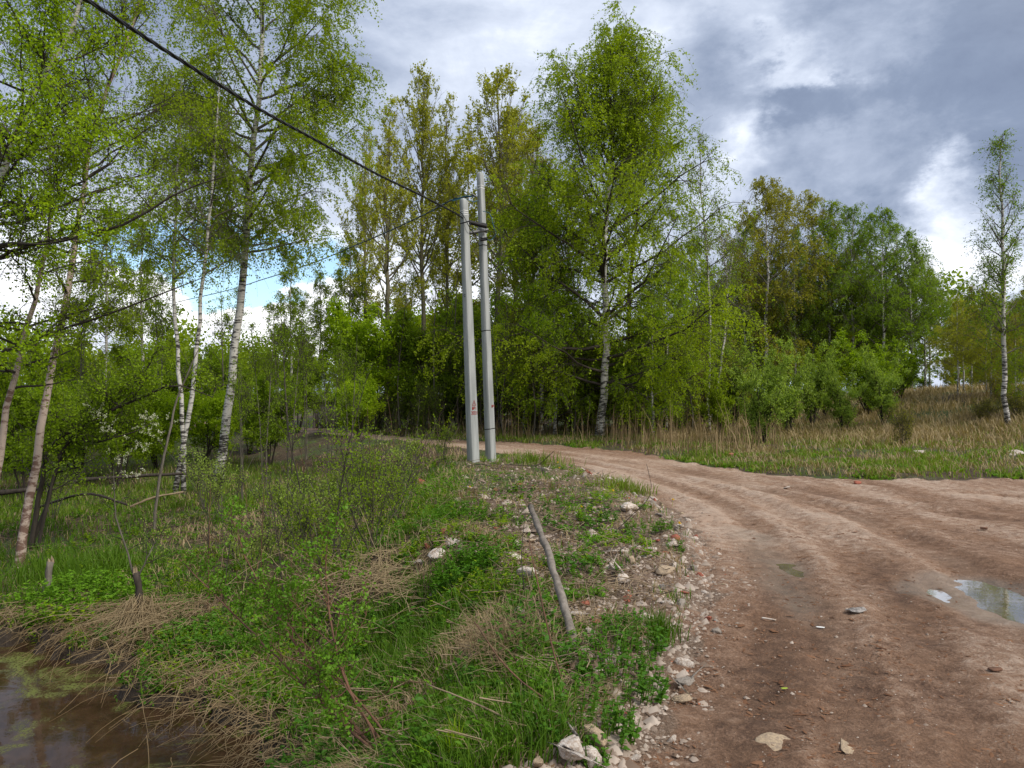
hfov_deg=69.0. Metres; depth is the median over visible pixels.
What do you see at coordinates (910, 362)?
willow bush
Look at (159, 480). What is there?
dead sapling
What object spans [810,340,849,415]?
willow bush
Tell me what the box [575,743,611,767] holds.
nettle patch
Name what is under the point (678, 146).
birch tree
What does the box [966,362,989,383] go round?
bush
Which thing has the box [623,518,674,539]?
weed clump
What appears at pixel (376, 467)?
willow shoots
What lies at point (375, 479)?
bare switch
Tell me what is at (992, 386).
thicket bush
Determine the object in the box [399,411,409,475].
bare switch
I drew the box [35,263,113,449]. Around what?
sapling
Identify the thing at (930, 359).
birch tree
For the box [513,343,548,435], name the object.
bare sapling
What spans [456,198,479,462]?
utility pole
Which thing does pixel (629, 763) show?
rubble
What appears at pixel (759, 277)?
birch tree
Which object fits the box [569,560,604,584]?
weed clump
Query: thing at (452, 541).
stone
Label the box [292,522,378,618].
willow shoots
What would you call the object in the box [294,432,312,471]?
bare switch
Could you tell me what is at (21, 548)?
birch tree
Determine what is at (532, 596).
dry stalk
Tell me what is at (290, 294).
birch tree
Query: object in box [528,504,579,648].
leaning stick
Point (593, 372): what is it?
thicket bush
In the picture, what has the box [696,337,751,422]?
thicket bush
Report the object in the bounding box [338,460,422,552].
willow shoots
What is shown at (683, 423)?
thicket bush
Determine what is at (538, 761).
stone
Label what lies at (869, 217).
birch tree
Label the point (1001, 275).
birch tree
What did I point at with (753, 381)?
willow bush
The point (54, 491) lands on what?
willow shoots
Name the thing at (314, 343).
sapling
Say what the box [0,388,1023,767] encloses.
ground
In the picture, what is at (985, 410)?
thicket bush
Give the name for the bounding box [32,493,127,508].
fallen branch
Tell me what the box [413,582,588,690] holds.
straw clump
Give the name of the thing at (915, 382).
bush
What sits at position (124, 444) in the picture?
bush
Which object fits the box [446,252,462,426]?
bare sapling
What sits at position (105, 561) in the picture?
grass tuft
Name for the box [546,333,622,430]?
thicket bush
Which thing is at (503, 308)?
sapling
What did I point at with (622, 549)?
stone
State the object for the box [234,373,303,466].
bush
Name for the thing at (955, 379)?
bush
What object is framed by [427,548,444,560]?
stone
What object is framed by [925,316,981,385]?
birch tree
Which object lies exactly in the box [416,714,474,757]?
grass tuft
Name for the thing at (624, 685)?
stone
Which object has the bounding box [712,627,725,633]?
stone
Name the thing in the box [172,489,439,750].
willow bush
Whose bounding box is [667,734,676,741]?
stone
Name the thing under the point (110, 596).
weed clump
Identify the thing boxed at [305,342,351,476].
sapling
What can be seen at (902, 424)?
thicket bush
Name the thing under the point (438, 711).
grass
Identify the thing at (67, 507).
meadow grass
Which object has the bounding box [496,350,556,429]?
thicket bush
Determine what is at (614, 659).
stone
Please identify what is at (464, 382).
thicket bush
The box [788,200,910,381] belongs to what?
birch tree
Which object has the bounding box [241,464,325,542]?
willow shoots
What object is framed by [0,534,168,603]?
grass tuft
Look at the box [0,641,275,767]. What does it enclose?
pond water
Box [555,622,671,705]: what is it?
nettle patch
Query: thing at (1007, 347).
birch tree
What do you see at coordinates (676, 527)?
stone
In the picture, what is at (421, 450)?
bare switch
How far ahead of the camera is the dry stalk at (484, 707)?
3.72 m
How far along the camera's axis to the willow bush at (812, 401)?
29.64 m
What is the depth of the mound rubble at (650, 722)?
5.65 m
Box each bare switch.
[191,474,230,609]
[201,490,218,553]
[222,471,249,615]
[258,461,277,588]
[259,447,296,602]
[259,465,283,548]
[260,434,268,495]
[265,491,280,557]
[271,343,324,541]
[280,460,293,495]
[293,494,320,578]
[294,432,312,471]
[312,390,382,548]
[315,359,377,583]
[354,448,390,545]
[362,407,384,508]
[362,457,389,531]
[383,396,398,470]
[397,404,445,517]
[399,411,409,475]
[414,398,421,447]
[415,426,431,474]
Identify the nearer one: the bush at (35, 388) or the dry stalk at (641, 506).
the dry stalk at (641, 506)
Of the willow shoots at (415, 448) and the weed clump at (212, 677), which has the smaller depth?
the weed clump at (212, 677)
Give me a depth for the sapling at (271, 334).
26.85 m
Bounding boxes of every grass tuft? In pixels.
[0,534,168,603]
[12,531,184,596]
[284,534,481,692]
[299,549,535,740]
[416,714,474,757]
[476,679,611,767]
[494,449,586,469]
[586,470,658,494]
[610,477,659,495]
[631,605,691,645]
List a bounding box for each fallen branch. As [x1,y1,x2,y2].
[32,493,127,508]
[130,491,183,507]
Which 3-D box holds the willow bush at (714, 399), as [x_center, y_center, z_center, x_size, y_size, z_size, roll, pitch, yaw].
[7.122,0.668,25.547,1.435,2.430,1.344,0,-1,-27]
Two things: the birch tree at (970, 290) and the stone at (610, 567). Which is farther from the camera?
the birch tree at (970, 290)
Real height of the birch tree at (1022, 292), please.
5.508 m
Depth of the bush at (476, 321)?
32.94 m
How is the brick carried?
on the ground at (728, 730)
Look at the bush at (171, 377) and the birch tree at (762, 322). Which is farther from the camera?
the birch tree at (762, 322)
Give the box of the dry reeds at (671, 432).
[337,399,784,457]
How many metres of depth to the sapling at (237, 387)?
16.39 m
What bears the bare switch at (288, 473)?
on the ground at (728, 730)
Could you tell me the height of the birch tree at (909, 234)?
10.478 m
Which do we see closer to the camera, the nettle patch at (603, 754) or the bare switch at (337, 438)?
the nettle patch at (603, 754)
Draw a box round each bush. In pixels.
[0,363,79,498]
[0,382,43,472]
[20,341,101,428]
[30,365,103,477]
[71,364,166,485]
[78,461,182,575]
[107,361,170,418]
[109,368,207,468]
[150,347,211,422]
[162,378,244,462]
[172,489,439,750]
[196,343,255,409]
[230,391,283,453]
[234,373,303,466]
[267,350,333,432]
[315,290,420,432]
[319,371,386,436]
[371,391,394,430]
[377,391,406,429]
[384,307,480,429]
[394,377,429,425]
[399,384,420,425]
[405,376,450,433]
[429,289,518,425]
[432,366,482,425]
[434,391,453,425]
[441,377,465,425]
[444,341,483,425]
[450,355,515,426]
[477,354,524,428]
[480,342,536,427]
[489,290,580,421]
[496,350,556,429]
[501,362,558,431]
[534,343,599,430]
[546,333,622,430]
[564,331,627,427]
[589,338,658,429]
[614,322,698,428]
[631,346,702,430]
[638,333,711,430]
[647,337,720,426]
[692,332,758,426]
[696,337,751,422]
[697,370,740,432]
[711,341,760,426]
[725,331,809,443]
[729,347,775,422]
[758,348,818,433]
[782,336,845,423]
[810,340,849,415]
[816,358,869,433]
[820,323,915,414]
[853,343,912,424]
[873,342,926,397]
[886,397,915,444]
[902,371,923,388]
[914,377,934,387]
[943,369,962,385]
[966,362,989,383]
[969,396,1001,419]
[985,375,1011,400]
[998,391,1023,415]
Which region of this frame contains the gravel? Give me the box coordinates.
[574,461,1019,767]
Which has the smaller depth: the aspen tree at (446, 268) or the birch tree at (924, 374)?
the aspen tree at (446, 268)
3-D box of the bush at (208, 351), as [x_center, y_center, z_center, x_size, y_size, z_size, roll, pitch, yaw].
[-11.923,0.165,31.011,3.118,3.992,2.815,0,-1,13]
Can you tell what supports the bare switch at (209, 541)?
on the ground at (728, 730)
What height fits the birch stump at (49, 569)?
0.615 m
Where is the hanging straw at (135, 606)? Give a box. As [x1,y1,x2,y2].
[84,592,192,651]
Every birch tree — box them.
[0,0,168,381]
[0,0,227,567]
[0,111,142,477]
[55,59,295,494]
[69,207,151,378]
[103,217,175,438]
[112,0,393,481]
[262,253,317,432]
[297,269,341,429]
[307,228,381,408]
[392,0,774,440]
[417,130,526,329]
[475,158,620,436]
[481,178,641,431]
[491,221,550,432]
[492,265,626,434]
[522,93,704,433]
[596,289,712,434]
[609,254,726,432]
[647,130,770,431]
[663,237,751,425]
[687,212,810,381]
[700,218,784,375]
[706,219,755,427]
[714,175,844,375]
[717,257,827,368]
[723,184,849,374]
[742,226,846,379]
[763,198,888,374]
[765,189,864,368]
[784,253,877,361]
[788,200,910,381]
[796,209,945,370]
[815,203,953,378]
[843,239,976,389]
[844,223,963,367]
[887,254,970,387]
[900,269,962,387]
[918,300,994,389]
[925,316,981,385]
[933,290,1023,397]
[937,294,970,392]
[945,128,1023,425]
[953,289,1009,390]
[959,284,985,389]
[961,299,1017,380]
[971,301,1023,394]
[979,274,1023,411]
[980,296,1023,400]
[982,290,1023,348]
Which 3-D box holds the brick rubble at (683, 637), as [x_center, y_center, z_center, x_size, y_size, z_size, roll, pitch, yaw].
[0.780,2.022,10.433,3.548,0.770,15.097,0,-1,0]
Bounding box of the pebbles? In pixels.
[595,457,1023,767]
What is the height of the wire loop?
4.633 m
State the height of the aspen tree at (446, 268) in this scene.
15.508 m
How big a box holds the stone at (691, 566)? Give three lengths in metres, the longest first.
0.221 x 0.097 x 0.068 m
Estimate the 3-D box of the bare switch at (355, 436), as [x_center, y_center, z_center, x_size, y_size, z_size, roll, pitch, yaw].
[-2.002,1.109,8.977,0.707,2.825,0.934,0,-1,0]
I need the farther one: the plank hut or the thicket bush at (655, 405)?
the plank hut
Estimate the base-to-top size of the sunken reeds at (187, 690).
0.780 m
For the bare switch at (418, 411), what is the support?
on the ground at (728, 730)
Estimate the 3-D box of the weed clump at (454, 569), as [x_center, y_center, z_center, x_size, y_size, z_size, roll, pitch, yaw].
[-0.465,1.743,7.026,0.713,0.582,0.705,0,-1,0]
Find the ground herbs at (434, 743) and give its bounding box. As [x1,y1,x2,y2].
[0,453,658,767]
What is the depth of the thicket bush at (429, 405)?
28.97 m
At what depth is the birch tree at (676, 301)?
26.48 m
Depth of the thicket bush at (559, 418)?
28.43 m
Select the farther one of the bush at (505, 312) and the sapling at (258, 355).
the bush at (505, 312)
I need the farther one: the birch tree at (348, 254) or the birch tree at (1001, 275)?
the birch tree at (348, 254)
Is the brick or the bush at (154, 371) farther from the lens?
the bush at (154, 371)
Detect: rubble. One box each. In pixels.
[424,457,714,767]
[457,457,801,767]
[497,469,738,766]
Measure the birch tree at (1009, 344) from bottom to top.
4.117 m
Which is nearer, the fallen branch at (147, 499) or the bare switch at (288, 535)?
the bare switch at (288, 535)
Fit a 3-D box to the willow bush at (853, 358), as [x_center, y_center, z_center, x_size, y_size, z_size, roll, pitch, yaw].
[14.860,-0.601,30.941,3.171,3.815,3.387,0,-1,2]
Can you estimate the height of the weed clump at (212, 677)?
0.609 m
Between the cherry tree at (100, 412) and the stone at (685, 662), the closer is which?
the stone at (685, 662)
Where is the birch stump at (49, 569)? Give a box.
[42,555,53,598]
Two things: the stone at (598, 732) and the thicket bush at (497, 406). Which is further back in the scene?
the thicket bush at (497, 406)
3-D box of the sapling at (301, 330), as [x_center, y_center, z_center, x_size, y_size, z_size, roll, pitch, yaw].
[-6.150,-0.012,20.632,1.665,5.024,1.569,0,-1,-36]
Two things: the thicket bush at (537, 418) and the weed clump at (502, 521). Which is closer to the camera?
the weed clump at (502, 521)
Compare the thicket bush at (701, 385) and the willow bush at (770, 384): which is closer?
the willow bush at (770, 384)
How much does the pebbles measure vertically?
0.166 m
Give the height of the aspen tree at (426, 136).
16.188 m
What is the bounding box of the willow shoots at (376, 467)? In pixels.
[321,433,410,526]
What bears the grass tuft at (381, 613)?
on the ground at (728, 730)
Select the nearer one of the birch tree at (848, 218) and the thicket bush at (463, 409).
the thicket bush at (463, 409)
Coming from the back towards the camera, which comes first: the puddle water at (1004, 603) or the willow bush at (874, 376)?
the willow bush at (874, 376)
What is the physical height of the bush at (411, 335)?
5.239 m
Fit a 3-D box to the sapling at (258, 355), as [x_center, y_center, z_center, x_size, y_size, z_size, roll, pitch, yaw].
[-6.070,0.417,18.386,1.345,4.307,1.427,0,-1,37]
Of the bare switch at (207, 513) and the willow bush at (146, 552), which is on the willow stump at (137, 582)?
the willow bush at (146, 552)
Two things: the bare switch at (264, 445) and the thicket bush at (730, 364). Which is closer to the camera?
the bare switch at (264, 445)
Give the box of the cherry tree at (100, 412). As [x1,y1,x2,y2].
[0,335,236,548]
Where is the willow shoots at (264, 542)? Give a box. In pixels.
[217,504,286,587]
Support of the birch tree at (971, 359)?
on the ground at (728, 730)
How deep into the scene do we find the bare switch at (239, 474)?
8.88 m
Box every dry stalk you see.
[340,678,377,744]
[426,683,513,721]
[474,622,573,718]
[521,512,525,591]
[525,566,542,624]
[529,539,567,694]
[610,464,651,536]
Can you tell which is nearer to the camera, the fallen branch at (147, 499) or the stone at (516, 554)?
the stone at (516, 554)
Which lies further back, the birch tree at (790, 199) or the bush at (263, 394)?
the birch tree at (790, 199)
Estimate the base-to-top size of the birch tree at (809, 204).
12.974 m
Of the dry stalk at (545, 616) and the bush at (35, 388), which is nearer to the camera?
the dry stalk at (545, 616)
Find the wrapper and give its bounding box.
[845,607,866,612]
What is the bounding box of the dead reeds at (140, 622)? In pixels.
[0,585,228,675]
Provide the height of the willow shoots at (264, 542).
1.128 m
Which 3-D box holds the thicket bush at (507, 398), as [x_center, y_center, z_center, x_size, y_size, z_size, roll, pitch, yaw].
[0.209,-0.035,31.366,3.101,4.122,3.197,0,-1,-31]
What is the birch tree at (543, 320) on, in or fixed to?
on the ground at (728, 730)
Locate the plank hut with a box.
[313,397,343,427]
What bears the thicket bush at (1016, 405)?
on the ground at (728, 730)
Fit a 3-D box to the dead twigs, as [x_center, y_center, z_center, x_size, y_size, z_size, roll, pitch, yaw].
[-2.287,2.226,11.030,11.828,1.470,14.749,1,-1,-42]
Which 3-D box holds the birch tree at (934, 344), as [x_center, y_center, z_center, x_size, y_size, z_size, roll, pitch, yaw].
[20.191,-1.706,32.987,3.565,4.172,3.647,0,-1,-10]
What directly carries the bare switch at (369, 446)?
on the ground at (728, 730)
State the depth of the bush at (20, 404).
16.55 m
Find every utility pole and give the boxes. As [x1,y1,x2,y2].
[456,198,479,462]
[469,172,495,461]
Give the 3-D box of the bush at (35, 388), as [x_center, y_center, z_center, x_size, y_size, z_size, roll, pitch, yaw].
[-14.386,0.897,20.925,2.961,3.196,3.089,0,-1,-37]
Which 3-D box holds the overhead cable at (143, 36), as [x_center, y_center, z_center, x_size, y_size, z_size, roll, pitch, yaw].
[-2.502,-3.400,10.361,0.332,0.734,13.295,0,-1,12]
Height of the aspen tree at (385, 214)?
14.045 m
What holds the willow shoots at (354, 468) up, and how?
on the ground at (728, 730)
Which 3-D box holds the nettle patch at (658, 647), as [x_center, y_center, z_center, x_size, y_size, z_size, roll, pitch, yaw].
[0.795,1.600,4.855,0.509,0.284,0.519,0,-1,35]
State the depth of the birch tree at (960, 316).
31.98 m
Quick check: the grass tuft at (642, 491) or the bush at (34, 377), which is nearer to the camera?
the grass tuft at (642, 491)
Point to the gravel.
(792, 693)
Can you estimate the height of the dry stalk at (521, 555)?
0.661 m
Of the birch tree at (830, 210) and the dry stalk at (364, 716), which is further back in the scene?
the birch tree at (830, 210)
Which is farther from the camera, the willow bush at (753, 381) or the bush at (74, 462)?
the willow bush at (753, 381)
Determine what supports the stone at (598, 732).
on the ground at (728, 730)
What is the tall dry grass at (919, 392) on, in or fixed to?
on the ground at (728, 730)
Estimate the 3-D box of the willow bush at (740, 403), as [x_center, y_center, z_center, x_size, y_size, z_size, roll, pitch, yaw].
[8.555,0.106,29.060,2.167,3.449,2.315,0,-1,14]
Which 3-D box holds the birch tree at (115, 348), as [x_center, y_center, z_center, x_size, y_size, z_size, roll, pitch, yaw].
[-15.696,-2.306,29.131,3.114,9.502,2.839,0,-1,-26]
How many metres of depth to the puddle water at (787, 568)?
7.36 m
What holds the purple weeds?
on the ground at (728, 730)
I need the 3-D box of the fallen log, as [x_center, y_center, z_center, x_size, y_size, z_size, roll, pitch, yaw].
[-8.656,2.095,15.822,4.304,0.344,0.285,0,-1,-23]
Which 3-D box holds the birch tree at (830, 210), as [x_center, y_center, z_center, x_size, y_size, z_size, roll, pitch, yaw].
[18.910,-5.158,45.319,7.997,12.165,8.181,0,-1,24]
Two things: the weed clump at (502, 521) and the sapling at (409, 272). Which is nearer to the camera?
the weed clump at (502, 521)
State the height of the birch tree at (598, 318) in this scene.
9.982 m
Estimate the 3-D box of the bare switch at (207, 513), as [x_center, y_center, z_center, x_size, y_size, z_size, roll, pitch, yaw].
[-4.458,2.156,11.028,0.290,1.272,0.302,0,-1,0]
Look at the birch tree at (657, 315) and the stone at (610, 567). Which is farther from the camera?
the birch tree at (657, 315)
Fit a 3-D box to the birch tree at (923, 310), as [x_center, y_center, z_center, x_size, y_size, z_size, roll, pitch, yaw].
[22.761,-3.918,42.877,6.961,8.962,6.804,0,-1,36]
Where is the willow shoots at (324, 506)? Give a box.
[282,464,380,560]
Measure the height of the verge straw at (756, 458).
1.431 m
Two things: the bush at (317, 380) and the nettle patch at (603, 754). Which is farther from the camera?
the bush at (317, 380)
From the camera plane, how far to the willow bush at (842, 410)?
26.91 m
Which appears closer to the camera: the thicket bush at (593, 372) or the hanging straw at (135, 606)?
the hanging straw at (135, 606)
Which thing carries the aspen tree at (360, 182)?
on the ground at (728, 730)
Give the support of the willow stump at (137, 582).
on the ground at (728, 730)
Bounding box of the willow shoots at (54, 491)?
[26,451,97,518]
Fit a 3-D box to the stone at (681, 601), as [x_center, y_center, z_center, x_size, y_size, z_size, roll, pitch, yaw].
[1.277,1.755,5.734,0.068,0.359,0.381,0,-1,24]
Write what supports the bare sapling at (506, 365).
on the ground at (728, 730)
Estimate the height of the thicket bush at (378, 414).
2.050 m
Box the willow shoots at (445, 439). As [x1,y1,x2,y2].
[424,420,458,462]
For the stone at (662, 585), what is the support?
on the ground at (728, 730)
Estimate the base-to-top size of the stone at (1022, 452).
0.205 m
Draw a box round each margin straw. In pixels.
[0,573,227,644]
[123,628,357,767]
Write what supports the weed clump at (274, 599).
on the ground at (728, 730)
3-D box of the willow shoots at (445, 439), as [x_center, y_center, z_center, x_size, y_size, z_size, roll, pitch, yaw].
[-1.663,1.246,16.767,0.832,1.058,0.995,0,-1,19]
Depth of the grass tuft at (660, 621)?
5.09 m
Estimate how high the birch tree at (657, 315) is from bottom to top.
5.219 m
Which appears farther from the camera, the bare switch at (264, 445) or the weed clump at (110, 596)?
the bare switch at (264, 445)
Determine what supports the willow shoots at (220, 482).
on the ground at (728, 730)
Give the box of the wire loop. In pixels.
[487,253,498,417]
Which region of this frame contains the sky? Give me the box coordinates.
[0,0,1023,392]
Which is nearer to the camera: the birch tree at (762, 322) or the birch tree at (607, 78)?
the birch tree at (607, 78)
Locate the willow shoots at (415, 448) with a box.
[385,421,432,484]
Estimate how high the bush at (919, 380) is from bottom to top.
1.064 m
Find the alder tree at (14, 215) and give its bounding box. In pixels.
[0,91,224,372]
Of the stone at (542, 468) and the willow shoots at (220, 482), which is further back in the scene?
the stone at (542, 468)
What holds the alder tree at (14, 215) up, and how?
on the ground at (728, 730)
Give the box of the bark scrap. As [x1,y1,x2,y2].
[987,667,1002,671]
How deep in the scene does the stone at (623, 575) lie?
6.23 m
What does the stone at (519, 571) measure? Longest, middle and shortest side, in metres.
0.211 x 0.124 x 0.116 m
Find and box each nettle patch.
[508,669,641,749]
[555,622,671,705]
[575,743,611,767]
[589,604,670,658]
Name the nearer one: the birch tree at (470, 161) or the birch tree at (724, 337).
the birch tree at (724, 337)
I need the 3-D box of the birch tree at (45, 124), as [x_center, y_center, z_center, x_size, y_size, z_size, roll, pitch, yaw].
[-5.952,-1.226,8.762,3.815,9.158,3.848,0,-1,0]
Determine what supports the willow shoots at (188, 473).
on the ground at (728, 730)
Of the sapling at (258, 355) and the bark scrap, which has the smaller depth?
the bark scrap
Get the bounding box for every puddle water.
[776,563,803,576]
[926,580,1023,623]
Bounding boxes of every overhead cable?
[22,195,473,327]
[82,0,462,217]
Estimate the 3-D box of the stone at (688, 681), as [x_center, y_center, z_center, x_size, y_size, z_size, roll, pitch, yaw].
[1.082,1.738,4.379,0.268,0.034,0.385,-8,7,-1]
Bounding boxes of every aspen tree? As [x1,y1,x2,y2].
[325,124,396,422]
[328,94,433,431]
[386,59,458,425]
[410,91,494,424]
[442,63,557,427]
[477,107,543,422]
[492,121,574,289]
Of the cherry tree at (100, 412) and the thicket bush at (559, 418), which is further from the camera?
the thicket bush at (559, 418)
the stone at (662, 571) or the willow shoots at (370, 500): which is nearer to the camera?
the stone at (662, 571)
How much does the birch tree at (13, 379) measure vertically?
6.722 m
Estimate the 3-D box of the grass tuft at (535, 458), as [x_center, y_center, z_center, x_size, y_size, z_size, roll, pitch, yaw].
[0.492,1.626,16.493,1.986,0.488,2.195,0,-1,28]
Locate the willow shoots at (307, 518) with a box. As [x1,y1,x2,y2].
[275,479,367,585]
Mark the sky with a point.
(890, 103)
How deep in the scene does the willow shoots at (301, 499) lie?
11.42 m
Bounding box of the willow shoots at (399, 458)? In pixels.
[357,428,419,504]
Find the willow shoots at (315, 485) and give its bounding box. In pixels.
[275,447,360,533]
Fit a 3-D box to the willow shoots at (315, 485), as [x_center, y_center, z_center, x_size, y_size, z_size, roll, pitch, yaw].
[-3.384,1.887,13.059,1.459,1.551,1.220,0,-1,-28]
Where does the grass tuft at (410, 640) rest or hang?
on the ground at (728, 730)
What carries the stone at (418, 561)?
on the ground at (728, 730)
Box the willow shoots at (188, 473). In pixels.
[159,439,235,509]
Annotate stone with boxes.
[401,559,423,564]
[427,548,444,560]
[445,535,459,546]
[500,549,522,560]
[516,566,537,577]
[533,752,543,766]
[540,464,550,472]
[548,722,606,767]
[571,608,590,615]
[575,640,595,648]
[582,723,606,748]
[583,745,601,767]
[597,645,615,665]
[600,546,627,552]
[608,554,629,583]
[609,552,617,570]
[619,678,650,693]
[620,502,638,511]
[628,553,634,564]
[631,753,640,760]
[656,565,674,575]
[659,583,666,589]
[660,600,673,604]
[666,541,676,546]
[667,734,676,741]
[671,525,681,530]
[671,534,679,540]
[671,681,718,702]
[672,666,702,690]
[674,657,694,667]
[676,592,685,605]
[688,562,697,570]
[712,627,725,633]
[755,732,789,750]
[841,738,853,753]
[1008,449,1023,455]
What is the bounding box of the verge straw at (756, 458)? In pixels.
[381,411,1023,478]
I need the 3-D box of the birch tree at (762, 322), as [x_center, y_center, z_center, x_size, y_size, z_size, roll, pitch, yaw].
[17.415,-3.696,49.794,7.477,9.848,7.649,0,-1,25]
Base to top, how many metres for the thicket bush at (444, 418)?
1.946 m
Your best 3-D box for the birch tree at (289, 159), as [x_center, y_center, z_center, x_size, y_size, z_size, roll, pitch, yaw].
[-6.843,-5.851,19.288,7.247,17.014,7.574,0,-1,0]
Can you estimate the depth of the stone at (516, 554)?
7.30 m
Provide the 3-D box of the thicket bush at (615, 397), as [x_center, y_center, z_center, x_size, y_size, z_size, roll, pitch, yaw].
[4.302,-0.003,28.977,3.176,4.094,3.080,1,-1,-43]
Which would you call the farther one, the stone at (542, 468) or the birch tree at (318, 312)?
the birch tree at (318, 312)
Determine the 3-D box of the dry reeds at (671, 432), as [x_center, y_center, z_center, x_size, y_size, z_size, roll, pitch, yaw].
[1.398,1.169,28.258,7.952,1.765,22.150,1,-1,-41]
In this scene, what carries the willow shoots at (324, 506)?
on the ground at (728, 730)
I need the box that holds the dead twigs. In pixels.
[0,455,692,767]
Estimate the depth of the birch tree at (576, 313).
26.92 m
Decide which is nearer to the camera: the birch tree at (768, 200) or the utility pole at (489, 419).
the utility pole at (489, 419)
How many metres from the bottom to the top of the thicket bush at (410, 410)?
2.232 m
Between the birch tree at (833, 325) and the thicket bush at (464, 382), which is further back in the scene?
the birch tree at (833, 325)
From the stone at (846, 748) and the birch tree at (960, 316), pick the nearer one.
the stone at (846, 748)
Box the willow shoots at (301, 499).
[262,471,349,561]
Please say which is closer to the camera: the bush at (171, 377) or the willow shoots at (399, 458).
the willow shoots at (399, 458)
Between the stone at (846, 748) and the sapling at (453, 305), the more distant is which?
the sapling at (453, 305)
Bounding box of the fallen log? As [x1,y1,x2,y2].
[0,472,212,494]
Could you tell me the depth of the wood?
68.87 m
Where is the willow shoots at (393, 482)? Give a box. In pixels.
[372,459,422,522]
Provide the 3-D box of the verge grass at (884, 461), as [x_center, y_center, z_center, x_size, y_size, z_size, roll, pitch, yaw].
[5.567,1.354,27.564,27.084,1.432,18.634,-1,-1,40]
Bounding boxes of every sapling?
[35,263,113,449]
[127,267,192,457]
[152,344,203,532]
[199,281,251,389]
[219,354,273,502]
[237,320,296,485]
[253,303,302,445]
[256,295,319,473]
[286,313,333,459]
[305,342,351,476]
[329,329,371,462]
[379,251,428,424]
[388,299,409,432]
[416,286,449,432]
[441,284,482,417]
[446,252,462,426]
[473,289,496,428]
[480,275,519,427]
[496,300,519,434]
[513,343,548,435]
[562,323,592,434]
[670,315,703,429]
[690,253,748,351]
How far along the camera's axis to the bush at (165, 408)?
21.57 m
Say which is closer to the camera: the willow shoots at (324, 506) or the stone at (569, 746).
the stone at (569, 746)
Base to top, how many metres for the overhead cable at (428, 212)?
1.373 m
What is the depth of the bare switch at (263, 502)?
10.02 m
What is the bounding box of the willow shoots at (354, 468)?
[324,436,394,510]
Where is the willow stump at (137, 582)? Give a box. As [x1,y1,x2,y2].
[133,566,144,630]
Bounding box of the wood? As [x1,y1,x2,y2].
[0,267,1023,395]
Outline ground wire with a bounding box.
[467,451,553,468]
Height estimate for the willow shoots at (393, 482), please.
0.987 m
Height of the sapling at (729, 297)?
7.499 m
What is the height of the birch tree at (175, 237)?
10.608 m
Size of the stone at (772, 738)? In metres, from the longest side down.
0.172 x 0.149 x 0.031 m
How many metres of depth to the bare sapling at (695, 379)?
26.97 m
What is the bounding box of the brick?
[580,600,590,605]
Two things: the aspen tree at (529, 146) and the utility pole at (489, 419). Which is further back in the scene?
the aspen tree at (529, 146)
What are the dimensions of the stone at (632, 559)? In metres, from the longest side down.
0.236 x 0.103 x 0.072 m
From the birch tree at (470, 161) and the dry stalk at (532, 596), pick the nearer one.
the dry stalk at (532, 596)
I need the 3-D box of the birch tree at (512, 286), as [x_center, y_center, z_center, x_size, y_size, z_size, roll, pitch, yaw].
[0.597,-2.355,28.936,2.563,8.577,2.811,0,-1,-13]
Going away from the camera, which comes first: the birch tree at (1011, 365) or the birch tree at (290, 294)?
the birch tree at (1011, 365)
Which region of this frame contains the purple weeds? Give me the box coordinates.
[468,504,518,520]
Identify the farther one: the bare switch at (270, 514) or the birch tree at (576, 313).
the birch tree at (576, 313)
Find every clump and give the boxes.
[3,566,155,637]
[30,598,101,642]
[143,601,304,667]
[189,670,268,735]
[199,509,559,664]
[231,561,345,619]
[406,470,473,500]
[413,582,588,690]
[425,535,499,600]
[432,497,499,524]
[487,514,510,526]
[534,539,604,567]
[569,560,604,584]
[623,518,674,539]
[665,535,685,553]
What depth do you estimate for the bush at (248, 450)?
25.62 m
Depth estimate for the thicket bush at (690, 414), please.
27.59 m
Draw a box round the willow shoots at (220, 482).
[178,450,253,522]
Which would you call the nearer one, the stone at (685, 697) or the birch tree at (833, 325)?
the stone at (685, 697)
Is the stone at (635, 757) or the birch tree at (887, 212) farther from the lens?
the birch tree at (887, 212)
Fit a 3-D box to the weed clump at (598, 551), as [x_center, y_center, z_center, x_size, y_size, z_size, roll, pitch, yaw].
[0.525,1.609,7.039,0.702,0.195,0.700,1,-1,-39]
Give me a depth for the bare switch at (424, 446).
15.95 m
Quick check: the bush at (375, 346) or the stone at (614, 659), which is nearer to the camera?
the stone at (614, 659)
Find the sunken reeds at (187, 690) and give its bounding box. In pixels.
[1,580,408,767]
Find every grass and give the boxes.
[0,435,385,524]
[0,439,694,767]
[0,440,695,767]
[348,410,1023,479]
[615,381,1023,465]

